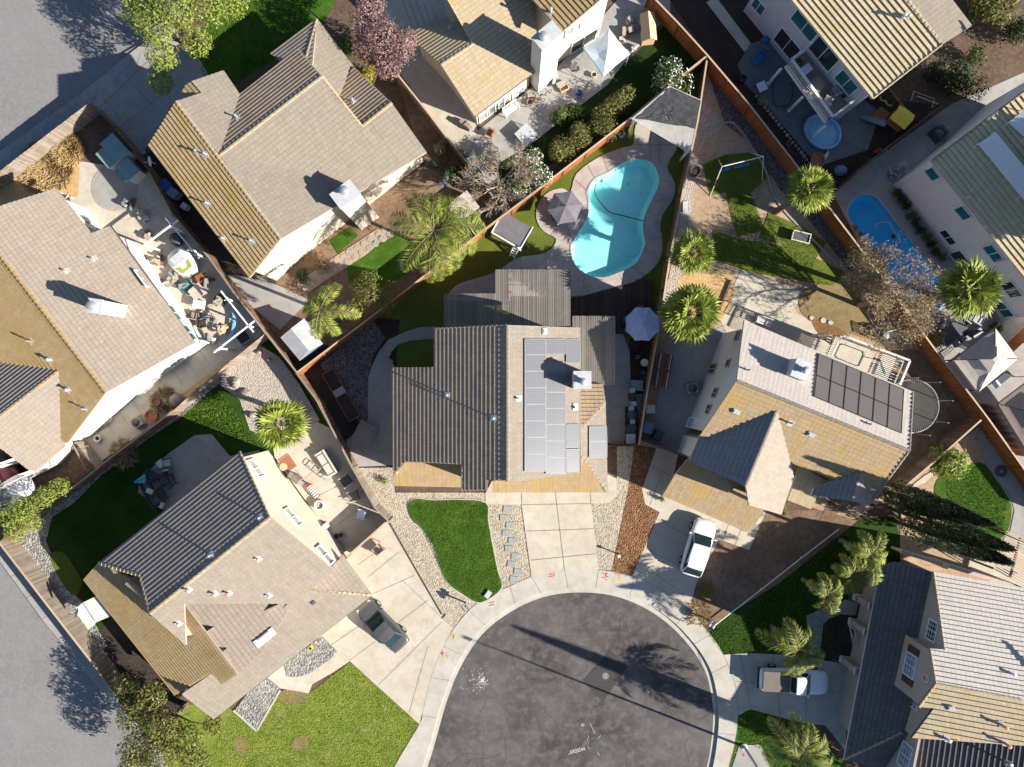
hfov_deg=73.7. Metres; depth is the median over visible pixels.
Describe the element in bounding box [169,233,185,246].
fire pit
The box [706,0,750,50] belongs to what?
brick walk
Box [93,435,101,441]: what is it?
plant pot
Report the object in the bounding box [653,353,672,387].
picnic table
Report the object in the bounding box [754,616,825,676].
feather palm
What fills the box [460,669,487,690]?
chalk splash
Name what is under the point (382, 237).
paving stone
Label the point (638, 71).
hedge bed
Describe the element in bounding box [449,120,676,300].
pool surround
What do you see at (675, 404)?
side alley
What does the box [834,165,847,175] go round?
boulder
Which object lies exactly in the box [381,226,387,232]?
paving stone
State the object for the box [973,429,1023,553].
garden walk
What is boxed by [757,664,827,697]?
pickup truck
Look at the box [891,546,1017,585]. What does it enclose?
garden wall
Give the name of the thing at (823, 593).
feather palm
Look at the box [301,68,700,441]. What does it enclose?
pool lawn
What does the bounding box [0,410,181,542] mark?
fence
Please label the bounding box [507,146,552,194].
flowering tree
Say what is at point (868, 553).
feather palm
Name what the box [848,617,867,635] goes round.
porch column
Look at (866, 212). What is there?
swimming pool
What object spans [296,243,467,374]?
fence
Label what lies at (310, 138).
house
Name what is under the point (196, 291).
patio table
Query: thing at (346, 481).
lounge chair
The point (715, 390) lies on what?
window
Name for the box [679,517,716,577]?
parked car
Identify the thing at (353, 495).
lounge chair
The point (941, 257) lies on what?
foundation shrub
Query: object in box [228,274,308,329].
side alley
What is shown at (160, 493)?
patio table
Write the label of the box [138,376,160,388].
window
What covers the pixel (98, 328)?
house
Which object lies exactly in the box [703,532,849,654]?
lawn grass
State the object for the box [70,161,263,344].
patio
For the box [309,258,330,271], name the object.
shrub
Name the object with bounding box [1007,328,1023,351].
fence
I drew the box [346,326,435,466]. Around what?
curved path
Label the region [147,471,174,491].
outdoor sofa
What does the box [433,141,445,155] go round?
shrub
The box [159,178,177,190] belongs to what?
wheelie bin
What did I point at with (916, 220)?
foundation shrub
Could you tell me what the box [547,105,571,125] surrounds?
shrub
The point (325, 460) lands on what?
outdoor sofa
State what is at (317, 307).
feather palm
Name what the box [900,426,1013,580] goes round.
garden dirt
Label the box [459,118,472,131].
folded cover
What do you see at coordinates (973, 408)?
fence
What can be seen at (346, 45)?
shrub
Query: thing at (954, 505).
cypress
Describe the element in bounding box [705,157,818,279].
lawn grass
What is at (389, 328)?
side yard soil
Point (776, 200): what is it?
garden edging
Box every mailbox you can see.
[461,602,469,611]
[707,619,716,628]
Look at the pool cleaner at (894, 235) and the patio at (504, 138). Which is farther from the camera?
the pool cleaner at (894, 235)
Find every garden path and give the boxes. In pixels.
[732,744,769,766]
[806,600,858,654]
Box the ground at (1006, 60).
[0,0,1023,766]
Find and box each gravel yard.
[320,321,384,422]
[355,468,530,629]
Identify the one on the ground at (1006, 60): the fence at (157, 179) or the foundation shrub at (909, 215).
the fence at (157, 179)
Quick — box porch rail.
[848,625,857,648]
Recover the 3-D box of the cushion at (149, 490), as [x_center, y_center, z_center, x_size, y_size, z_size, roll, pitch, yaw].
[-29.366,8.721,55.340,0.550,0.160,0.400,20,90,0]
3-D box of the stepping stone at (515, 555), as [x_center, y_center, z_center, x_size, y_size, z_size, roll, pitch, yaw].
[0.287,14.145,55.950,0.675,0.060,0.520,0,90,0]
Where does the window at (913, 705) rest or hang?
in the house at (938, 658)
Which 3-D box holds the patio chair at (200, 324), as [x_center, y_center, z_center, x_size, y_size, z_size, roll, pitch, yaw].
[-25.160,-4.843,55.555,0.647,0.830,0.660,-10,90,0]
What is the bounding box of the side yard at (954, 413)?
[820,350,977,519]
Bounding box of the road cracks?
[446,614,713,765]
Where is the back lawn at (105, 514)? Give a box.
[1,339,327,699]
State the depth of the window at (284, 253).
52.56 m
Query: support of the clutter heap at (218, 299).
on the patio at (149, 196)
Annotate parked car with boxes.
[0,464,21,484]
[357,599,408,653]
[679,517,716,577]
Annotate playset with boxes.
[860,87,914,135]
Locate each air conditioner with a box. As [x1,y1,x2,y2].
[129,414,148,430]
[322,521,330,530]
[682,381,698,395]
[927,124,949,144]
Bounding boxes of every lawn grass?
[180,391,257,445]
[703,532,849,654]
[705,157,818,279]
[740,712,819,763]
[946,465,1008,534]
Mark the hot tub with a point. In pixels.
(512, 229)
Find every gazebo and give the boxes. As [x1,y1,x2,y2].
[945,327,1018,392]
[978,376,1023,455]
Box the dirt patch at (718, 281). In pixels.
[677,270,734,319]
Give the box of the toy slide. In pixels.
[751,48,767,65]
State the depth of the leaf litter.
55.94 m
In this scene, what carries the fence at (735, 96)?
on the yard dirt at (710, 214)
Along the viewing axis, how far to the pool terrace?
55.98 m
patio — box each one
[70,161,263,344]
[138,434,259,509]
[274,422,388,555]
[466,0,669,194]
[577,320,642,443]
[738,40,876,163]
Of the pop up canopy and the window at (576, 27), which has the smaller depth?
the window at (576, 27)
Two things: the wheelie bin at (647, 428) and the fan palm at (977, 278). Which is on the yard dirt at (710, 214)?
the wheelie bin at (647, 428)
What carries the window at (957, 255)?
in the house at (962, 187)
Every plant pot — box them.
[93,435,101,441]
[143,409,158,422]
[151,397,161,405]
[428,160,435,169]
[575,89,582,97]
[591,71,596,77]
[618,130,625,138]
[689,165,700,176]
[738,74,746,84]
[796,57,802,65]
[810,153,824,166]
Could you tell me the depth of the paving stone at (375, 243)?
55.89 m
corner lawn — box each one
[710,515,899,661]
[729,710,844,766]
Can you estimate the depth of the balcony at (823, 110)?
53.15 m
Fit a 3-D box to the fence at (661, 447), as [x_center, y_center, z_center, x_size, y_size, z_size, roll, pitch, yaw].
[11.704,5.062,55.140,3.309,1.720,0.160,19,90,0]
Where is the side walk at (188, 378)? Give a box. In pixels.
[76,345,248,459]
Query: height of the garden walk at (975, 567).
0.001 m
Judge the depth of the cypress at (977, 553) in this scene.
49.18 m
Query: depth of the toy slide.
55.62 m
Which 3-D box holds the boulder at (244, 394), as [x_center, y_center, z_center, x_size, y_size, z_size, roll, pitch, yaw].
[-21.910,0.939,55.770,1.260,0.420,1.153,0,90,0]
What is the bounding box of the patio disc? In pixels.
[94,168,134,207]
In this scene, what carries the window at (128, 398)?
in the house at (98, 328)
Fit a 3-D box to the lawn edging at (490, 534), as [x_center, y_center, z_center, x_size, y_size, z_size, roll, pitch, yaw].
[-4.592,13.602,55.920,6.613,0.001,9.433,-10,90,0]
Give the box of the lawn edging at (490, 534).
[407,498,502,603]
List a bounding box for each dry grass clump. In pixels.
[17,137,75,193]
[48,132,84,168]
[108,436,140,470]
[148,381,177,415]
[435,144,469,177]
[684,599,712,627]
[693,581,715,599]
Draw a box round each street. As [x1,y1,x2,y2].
[0,0,184,150]
[0,563,156,766]
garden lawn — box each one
[329,227,357,252]
[347,235,422,286]
[934,463,1011,537]
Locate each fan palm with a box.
[252,398,311,452]
[656,281,722,345]
[667,228,715,277]
[772,163,835,215]
[908,252,1006,321]
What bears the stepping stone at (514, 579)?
on the gravel yard at (417, 545)
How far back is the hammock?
55.50 m
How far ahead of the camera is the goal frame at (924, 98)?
55.94 m
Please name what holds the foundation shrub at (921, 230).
on the pool terrace
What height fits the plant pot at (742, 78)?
0.700 m
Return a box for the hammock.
[228,307,236,338]
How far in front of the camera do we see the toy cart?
55.52 m
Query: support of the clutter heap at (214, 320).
on the patio at (149, 196)
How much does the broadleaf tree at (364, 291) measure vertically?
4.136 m
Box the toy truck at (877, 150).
[873,148,881,154]
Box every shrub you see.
[294,265,310,284]
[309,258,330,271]
[337,33,360,57]
[362,62,377,83]
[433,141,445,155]
[442,164,460,184]
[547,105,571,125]
[547,133,582,167]
[566,103,584,120]
[567,120,592,153]
[587,102,617,143]
[601,84,635,119]
[651,55,693,94]
[758,96,768,108]
[782,505,787,515]
[891,188,901,196]
[897,193,908,204]
[902,200,911,209]
[905,210,916,219]
[911,216,921,228]
[915,226,926,234]
[921,57,953,87]
[921,233,932,240]
[925,239,936,247]
[925,444,970,479]
[928,331,946,346]
[929,247,940,256]
[936,55,991,101]
[937,251,947,262]
[964,0,1021,31]
[965,39,988,68]
[986,321,1003,332]
[1001,15,1023,45]
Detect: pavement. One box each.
[0,0,191,169]
[0,546,167,766]
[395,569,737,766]
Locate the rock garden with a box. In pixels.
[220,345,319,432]
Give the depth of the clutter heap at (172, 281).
55.57 m
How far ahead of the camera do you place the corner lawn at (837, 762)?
55.98 m
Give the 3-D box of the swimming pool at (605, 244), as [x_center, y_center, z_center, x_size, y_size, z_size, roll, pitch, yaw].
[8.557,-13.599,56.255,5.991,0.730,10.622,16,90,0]
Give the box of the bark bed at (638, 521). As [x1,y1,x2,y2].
[612,447,658,576]
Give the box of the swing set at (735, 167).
[710,152,763,195]
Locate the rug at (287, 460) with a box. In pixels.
[279,454,296,472]
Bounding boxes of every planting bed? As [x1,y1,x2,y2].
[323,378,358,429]
[821,614,855,660]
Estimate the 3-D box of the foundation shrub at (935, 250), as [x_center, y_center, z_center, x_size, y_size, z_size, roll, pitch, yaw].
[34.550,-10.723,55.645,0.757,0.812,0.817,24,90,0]
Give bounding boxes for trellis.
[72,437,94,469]
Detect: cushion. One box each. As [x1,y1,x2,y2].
[145,488,153,494]
[155,459,161,468]
[159,502,165,508]
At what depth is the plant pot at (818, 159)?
55.41 m
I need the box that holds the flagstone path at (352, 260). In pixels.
[297,229,389,291]
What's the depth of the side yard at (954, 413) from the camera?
55.96 m
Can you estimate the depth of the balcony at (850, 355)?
53.20 m
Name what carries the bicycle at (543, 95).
on the patio at (504, 138)
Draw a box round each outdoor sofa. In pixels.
[138,476,164,509]
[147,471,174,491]
[167,246,198,277]
[314,449,338,477]
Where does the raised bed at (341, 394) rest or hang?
on the gravel yard at (349, 361)
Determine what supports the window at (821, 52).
in the house at (859, 51)
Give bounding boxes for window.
[75,211,98,230]
[116,396,133,407]
[132,386,145,394]
[134,269,156,287]
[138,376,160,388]
[166,356,186,366]
[168,303,183,321]
[177,345,198,357]
[182,323,198,340]
[246,458,265,477]
[275,251,288,262]
[283,506,302,526]
[315,544,334,565]
[317,218,330,229]
[478,102,498,123]
[486,96,504,117]
[512,85,523,99]
[564,20,581,38]
[570,27,597,54]
[704,404,711,414]
[707,363,717,373]
[711,387,718,397]
[724,359,731,367]
[733,330,740,340]
[750,0,766,16]
[772,26,801,60]
[789,9,818,44]
[806,34,838,72]
[833,68,859,96]
[896,740,913,766]
[902,651,918,680]
[910,699,918,711]
[923,166,941,181]
[925,618,938,643]
[938,228,957,245]
[948,249,970,266]
[953,205,972,220]
[981,243,1005,262]
[993,300,1015,317]
[1000,280,1023,298]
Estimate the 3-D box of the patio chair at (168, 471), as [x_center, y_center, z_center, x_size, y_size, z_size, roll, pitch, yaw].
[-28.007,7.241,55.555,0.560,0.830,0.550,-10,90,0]
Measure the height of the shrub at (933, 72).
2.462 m
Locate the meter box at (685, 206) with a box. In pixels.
[683,201,688,212]
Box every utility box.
[442,614,452,623]
[484,590,491,598]
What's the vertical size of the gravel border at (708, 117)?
0.001 m
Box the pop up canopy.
[581,29,629,86]
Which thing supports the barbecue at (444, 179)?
on the side yard soil at (425, 179)
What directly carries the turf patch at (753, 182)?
on the yard dirt at (710, 214)
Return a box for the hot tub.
[491,210,532,258]
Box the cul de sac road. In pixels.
[428,593,712,766]
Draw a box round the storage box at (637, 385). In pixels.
[629,380,642,390]
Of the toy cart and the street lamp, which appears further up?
the toy cart
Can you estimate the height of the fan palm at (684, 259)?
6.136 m
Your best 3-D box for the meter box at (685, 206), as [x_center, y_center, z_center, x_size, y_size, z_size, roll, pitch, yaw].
[14.227,-14.432,55.870,0.500,0.100,0.890,0,90,0]
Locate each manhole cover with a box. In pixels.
[590,741,598,748]
[602,672,608,679]
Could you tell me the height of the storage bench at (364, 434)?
0.870 m
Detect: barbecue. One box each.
[288,472,303,486]
[438,171,449,187]
[627,406,635,423]
[628,388,636,405]
[964,328,982,340]
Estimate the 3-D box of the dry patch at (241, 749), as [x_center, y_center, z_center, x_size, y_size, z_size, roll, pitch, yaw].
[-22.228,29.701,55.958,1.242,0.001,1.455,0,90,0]
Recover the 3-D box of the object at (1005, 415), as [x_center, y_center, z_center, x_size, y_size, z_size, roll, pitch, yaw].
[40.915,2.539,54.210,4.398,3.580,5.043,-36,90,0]
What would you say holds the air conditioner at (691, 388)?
on the side alley at (675, 404)
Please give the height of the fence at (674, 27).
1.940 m
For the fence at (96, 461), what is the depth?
55.11 m
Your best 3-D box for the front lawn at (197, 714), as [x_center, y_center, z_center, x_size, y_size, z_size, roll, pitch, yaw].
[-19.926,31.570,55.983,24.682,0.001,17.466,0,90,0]
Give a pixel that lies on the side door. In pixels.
(691, 421)
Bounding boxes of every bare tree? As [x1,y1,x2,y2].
[452,140,546,217]
[836,233,961,356]
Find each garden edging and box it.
[233,690,280,731]
[698,121,852,275]
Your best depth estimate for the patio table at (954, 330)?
55.23 m
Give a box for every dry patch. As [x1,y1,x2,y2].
[50,551,81,594]
[233,737,247,754]
[279,690,305,703]
[291,735,308,750]
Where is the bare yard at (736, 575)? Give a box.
[691,510,857,621]
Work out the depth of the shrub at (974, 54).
54.71 m
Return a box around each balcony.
[767,45,855,137]
[811,332,910,384]
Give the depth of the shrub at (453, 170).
55.20 m
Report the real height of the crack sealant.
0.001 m
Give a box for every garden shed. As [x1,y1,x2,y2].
[96,132,146,184]
[281,319,326,359]
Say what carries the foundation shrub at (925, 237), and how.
on the pool terrace
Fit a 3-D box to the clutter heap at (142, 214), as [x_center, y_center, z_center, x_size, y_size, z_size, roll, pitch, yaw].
[-30.118,-13.813,55.630,0.732,0.747,1.454,-25,90,0]
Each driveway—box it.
[89,29,208,169]
[268,523,451,723]
[485,475,616,576]
[633,448,765,606]
[724,653,847,748]
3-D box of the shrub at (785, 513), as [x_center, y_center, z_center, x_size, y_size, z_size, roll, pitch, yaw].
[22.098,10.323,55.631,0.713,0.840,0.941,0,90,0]
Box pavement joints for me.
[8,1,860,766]
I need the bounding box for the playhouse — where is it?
[639,11,656,45]
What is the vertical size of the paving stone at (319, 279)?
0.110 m
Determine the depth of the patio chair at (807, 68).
52.71 m
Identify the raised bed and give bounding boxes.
[322,368,360,421]
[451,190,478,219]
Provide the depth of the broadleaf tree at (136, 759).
52.10 m
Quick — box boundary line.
[390,524,442,614]
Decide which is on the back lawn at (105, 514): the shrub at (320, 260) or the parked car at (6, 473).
the parked car at (6, 473)
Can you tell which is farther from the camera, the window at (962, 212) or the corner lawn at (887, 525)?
the corner lawn at (887, 525)
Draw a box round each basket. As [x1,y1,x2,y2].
[234,329,252,346]
[939,343,956,361]
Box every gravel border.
[17,375,223,654]
[664,99,724,299]
[709,76,856,271]
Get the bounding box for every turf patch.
[703,152,770,195]
[713,230,845,285]
[726,191,763,236]
[759,213,825,263]
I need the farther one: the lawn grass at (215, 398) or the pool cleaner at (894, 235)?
the pool cleaner at (894, 235)
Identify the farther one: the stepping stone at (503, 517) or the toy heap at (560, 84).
the stepping stone at (503, 517)
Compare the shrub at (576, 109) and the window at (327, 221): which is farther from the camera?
the shrub at (576, 109)
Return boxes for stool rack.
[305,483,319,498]
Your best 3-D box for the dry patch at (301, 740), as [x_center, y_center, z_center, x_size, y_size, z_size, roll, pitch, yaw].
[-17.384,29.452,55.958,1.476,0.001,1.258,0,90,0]
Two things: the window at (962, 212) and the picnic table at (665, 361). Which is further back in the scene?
the picnic table at (665, 361)
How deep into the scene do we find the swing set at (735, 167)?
55.07 m
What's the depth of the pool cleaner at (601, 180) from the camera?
56.10 m
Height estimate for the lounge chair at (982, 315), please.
0.830 m
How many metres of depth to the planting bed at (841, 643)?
55.96 m
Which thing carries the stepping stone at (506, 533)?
on the gravel yard at (417, 545)
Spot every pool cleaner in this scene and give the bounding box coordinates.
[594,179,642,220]
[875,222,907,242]
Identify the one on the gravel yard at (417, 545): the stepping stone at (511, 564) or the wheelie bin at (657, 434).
the stepping stone at (511, 564)
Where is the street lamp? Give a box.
[741,743,757,766]
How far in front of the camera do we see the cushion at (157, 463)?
55.54 m
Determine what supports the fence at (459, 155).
on the side yard soil at (425, 179)
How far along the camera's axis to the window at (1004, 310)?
54.77 m
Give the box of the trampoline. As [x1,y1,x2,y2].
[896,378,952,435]
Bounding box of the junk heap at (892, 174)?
[887,161,911,179]
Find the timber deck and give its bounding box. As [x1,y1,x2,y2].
[571,280,652,333]
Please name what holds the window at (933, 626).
in the house at (938, 658)
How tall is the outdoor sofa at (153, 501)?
0.674 m
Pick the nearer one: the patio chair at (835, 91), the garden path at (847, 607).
the patio chair at (835, 91)
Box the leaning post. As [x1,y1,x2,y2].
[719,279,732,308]
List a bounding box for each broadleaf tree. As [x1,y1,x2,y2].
[0,477,71,544]
[112,672,226,766]
[117,0,249,97]
[344,267,397,317]
[347,0,418,80]
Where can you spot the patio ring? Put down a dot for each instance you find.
(99, 203)
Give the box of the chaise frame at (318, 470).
[307,460,328,480]
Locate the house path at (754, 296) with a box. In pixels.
[720,271,830,353]
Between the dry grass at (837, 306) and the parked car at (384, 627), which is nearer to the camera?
the parked car at (384, 627)
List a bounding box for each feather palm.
[302,282,360,339]
[387,191,485,283]
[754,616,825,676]
[762,711,834,766]
[800,571,843,617]
[829,553,873,594]
[838,529,887,585]
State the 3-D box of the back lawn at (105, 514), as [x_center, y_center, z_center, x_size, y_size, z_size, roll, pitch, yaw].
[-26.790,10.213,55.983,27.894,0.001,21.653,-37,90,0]
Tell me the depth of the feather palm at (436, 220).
49.43 m
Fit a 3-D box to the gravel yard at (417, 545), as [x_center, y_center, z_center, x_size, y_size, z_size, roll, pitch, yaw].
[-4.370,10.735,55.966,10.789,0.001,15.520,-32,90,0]
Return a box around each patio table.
[152,485,168,501]
[188,282,208,300]
[192,299,207,309]
[280,463,286,470]
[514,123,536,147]
[641,359,647,365]
[755,80,767,93]
[811,78,823,91]
[933,318,968,346]
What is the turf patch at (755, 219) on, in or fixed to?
on the yard dirt at (710, 214)
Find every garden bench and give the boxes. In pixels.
[502,99,519,118]
[754,315,773,326]
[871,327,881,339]
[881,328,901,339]
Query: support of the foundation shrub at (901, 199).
on the pool terrace
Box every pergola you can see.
[136,217,208,259]
[214,291,259,352]
[628,86,700,161]
[974,528,1023,586]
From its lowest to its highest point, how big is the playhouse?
1.350 m
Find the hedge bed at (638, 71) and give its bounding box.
[495,26,696,196]
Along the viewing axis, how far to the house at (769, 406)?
49.08 m
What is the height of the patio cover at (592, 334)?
2.726 m
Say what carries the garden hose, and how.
on the paver patio at (770, 64)
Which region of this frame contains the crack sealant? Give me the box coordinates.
[1,39,116,765]
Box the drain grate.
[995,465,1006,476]
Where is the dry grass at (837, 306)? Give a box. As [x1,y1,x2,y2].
[798,280,884,340]
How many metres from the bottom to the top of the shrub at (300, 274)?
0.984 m
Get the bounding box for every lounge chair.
[338,473,352,488]
[346,488,360,502]
[971,314,983,326]
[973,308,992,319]
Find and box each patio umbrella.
[547,191,582,223]
[626,307,658,340]
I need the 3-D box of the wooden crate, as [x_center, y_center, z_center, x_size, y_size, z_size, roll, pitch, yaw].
[4.249,-24.104,55.797,0.710,0.315,0.430,-25,90,0]
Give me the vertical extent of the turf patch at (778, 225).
0.001 m
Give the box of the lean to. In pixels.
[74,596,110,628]
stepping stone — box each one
[500,514,507,520]
[502,530,510,536]
[503,506,511,512]
[505,546,512,551]
[506,522,513,527]
[507,561,515,567]
[508,537,516,543]
[510,576,517,582]
[511,553,519,558]
[514,568,521,574]
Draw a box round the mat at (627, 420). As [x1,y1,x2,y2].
[625,407,636,425]
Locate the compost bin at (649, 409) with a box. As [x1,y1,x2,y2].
[645,405,654,413]
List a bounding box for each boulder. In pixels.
[169,393,183,406]
[223,369,231,376]
[230,377,239,388]
[236,388,251,401]
[248,412,255,417]
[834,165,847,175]
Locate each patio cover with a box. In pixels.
[444,269,570,326]
[571,316,615,385]
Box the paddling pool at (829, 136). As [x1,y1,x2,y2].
[803,114,841,149]
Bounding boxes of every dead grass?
[0,148,83,204]
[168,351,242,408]
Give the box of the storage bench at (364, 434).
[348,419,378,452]
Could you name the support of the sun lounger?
on the pool terrace
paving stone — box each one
[311,272,316,277]
[316,276,322,282]
[330,267,337,272]
[337,262,343,267]
[340,254,346,259]
[344,258,350,264]
[346,249,353,255]
[359,249,364,255]
[367,235,374,242]
[372,239,378,246]
[378,234,386,241]
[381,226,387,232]
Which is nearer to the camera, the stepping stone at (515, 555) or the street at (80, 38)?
the stepping stone at (515, 555)
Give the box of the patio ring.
[91,166,137,210]
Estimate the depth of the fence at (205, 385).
54.96 m
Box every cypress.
[882,479,981,520]
[888,486,999,528]
[896,504,1016,552]
[899,515,1014,566]
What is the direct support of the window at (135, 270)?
in the house at (98, 328)
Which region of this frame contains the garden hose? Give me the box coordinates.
[772,75,792,106]
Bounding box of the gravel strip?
[591,447,633,570]
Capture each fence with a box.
[0,102,103,190]
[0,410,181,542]
[0,518,130,698]
[74,441,102,467]
[89,103,183,219]
[172,214,300,371]
[173,333,268,411]
[295,373,357,467]
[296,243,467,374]
[346,520,387,557]
[351,466,393,521]
[396,74,447,140]
[445,137,493,201]
[467,116,632,246]
[607,442,637,446]
[628,56,705,126]
[636,57,707,445]
[641,440,678,454]
[644,0,707,61]
[700,55,814,192]
[716,529,838,624]
[817,204,935,349]
[831,105,941,195]
[890,418,981,489]
[920,349,1023,490]
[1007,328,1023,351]
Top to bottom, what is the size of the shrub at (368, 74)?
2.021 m
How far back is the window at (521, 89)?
55.46 m
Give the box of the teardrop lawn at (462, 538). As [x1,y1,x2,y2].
[408,499,501,601]
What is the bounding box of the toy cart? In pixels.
[760,35,769,43]
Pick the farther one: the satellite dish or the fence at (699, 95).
the fence at (699, 95)
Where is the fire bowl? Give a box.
[314,500,324,510]
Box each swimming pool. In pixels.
[570,157,660,278]
[846,192,943,313]
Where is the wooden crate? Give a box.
[559,84,568,92]
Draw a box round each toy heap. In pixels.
[526,92,535,99]
[552,74,558,84]
[556,80,564,87]
[565,100,576,108]
[570,61,579,71]
[617,35,625,43]
[621,26,627,36]
[626,15,632,24]
[627,24,634,33]
[631,43,639,51]
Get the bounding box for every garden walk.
[913,469,935,486]
[966,544,1023,586]
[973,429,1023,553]
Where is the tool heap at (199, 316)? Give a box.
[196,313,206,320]
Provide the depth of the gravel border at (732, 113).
55.95 m
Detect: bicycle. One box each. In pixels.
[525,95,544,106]
[534,88,551,102]
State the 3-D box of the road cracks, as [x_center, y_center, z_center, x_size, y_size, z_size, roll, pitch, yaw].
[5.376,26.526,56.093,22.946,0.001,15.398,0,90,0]
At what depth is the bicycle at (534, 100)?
55.36 m
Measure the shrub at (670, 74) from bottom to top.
3.160 m
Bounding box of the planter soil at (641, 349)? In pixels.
[629,337,652,393]
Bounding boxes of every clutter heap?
[121,198,136,209]
[136,207,148,223]
[142,229,151,240]
[150,254,165,265]
[163,275,178,287]
[168,268,179,279]
[178,280,192,294]
[201,276,214,287]
[203,332,215,343]
[204,313,219,325]
[213,294,224,306]
[216,324,228,334]
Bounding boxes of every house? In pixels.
[0,188,207,489]
[83,451,371,719]
[148,18,426,280]
[391,324,607,491]
[410,0,606,123]
[662,320,913,532]
[743,0,971,120]
[838,558,1023,766]
[893,83,1023,319]
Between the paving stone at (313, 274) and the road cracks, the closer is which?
the paving stone at (313, 274)
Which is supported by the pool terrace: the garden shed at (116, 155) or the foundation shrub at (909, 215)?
the foundation shrub at (909, 215)
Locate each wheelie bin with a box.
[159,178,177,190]
[165,186,184,201]
[180,202,191,212]
[624,434,635,443]
[625,424,635,433]
[642,422,653,433]
[651,429,664,440]
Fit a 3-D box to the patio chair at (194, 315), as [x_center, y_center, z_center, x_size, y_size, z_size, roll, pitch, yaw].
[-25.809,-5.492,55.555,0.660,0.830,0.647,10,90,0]
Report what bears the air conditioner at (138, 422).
on the side walk at (188, 378)
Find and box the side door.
[685,416,696,428]
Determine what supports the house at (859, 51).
on the ground at (1006, 60)
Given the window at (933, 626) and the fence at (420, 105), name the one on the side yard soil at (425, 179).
the fence at (420, 105)
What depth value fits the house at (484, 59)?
52.24 m
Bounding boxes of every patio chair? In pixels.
[141,467,158,480]
[160,458,173,467]
[162,468,173,475]
[162,475,179,489]
[188,311,198,319]
[194,272,205,283]
[196,319,208,328]
[356,508,367,519]
[371,543,385,556]
[485,127,494,139]
[796,63,812,77]
[819,93,835,107]
[826,85,843,97]
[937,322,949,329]
[946,314,955,322]
[952,338,962,347]
[958,333,967,342]
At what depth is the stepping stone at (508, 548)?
55.92 m
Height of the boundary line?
0.150 m
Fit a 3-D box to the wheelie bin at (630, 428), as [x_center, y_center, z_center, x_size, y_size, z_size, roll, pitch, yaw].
[9.624,3.694,55.462,0.700,1.015,0.810,0,90,0]
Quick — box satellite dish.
[144,156,156,165]
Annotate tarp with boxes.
[0,473,35,513]
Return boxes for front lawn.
[127,662,418,766]
[197,0,334,84]
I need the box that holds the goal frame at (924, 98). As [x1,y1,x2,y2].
[910,91,937,107]
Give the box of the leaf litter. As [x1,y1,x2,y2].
[813,320,852,343]
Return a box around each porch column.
[839,655,859,675]
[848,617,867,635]
[852,593,872,609]
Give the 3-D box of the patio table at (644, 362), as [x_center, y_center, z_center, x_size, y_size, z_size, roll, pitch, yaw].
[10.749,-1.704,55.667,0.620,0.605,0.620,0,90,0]
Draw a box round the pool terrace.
[834,73,1023,465]
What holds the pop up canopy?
on the patio at (504, 138)
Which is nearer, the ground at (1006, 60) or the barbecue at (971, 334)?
the barbecue at (971, 334)
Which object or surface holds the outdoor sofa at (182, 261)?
on the patio at (149, 196)
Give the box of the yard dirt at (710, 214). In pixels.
[640,73,919,518]
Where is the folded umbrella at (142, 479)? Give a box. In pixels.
[133,475,150,482]
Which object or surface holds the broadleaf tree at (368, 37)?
on the side yard soil at (425, 179)
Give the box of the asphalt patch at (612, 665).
[583,651,627,700]
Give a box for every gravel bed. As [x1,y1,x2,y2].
[235,678,279,728]
[284,637,336,676]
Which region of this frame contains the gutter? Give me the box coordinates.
[423,588,718,766]
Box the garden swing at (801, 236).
[786,225,818,246]
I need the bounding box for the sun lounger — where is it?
[992,370,1011,388]
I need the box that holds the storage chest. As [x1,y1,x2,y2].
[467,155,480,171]
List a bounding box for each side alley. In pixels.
[143,150,258,279]
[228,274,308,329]
[374,0,476,155]
[650,325,724,451]
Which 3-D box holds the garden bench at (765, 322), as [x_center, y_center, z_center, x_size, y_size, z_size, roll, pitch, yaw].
[20.471,-5.054,55.492,1.220,0.955,0.600,20,90,0]
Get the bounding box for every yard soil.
[96,617,182,733]
[257,67,503,367]
[305,318,399,467]
[671,0,940,190]
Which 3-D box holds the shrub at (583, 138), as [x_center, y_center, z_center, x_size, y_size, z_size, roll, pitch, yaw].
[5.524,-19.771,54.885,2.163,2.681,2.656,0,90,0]
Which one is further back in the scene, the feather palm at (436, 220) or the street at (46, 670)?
the street at (46, 670)

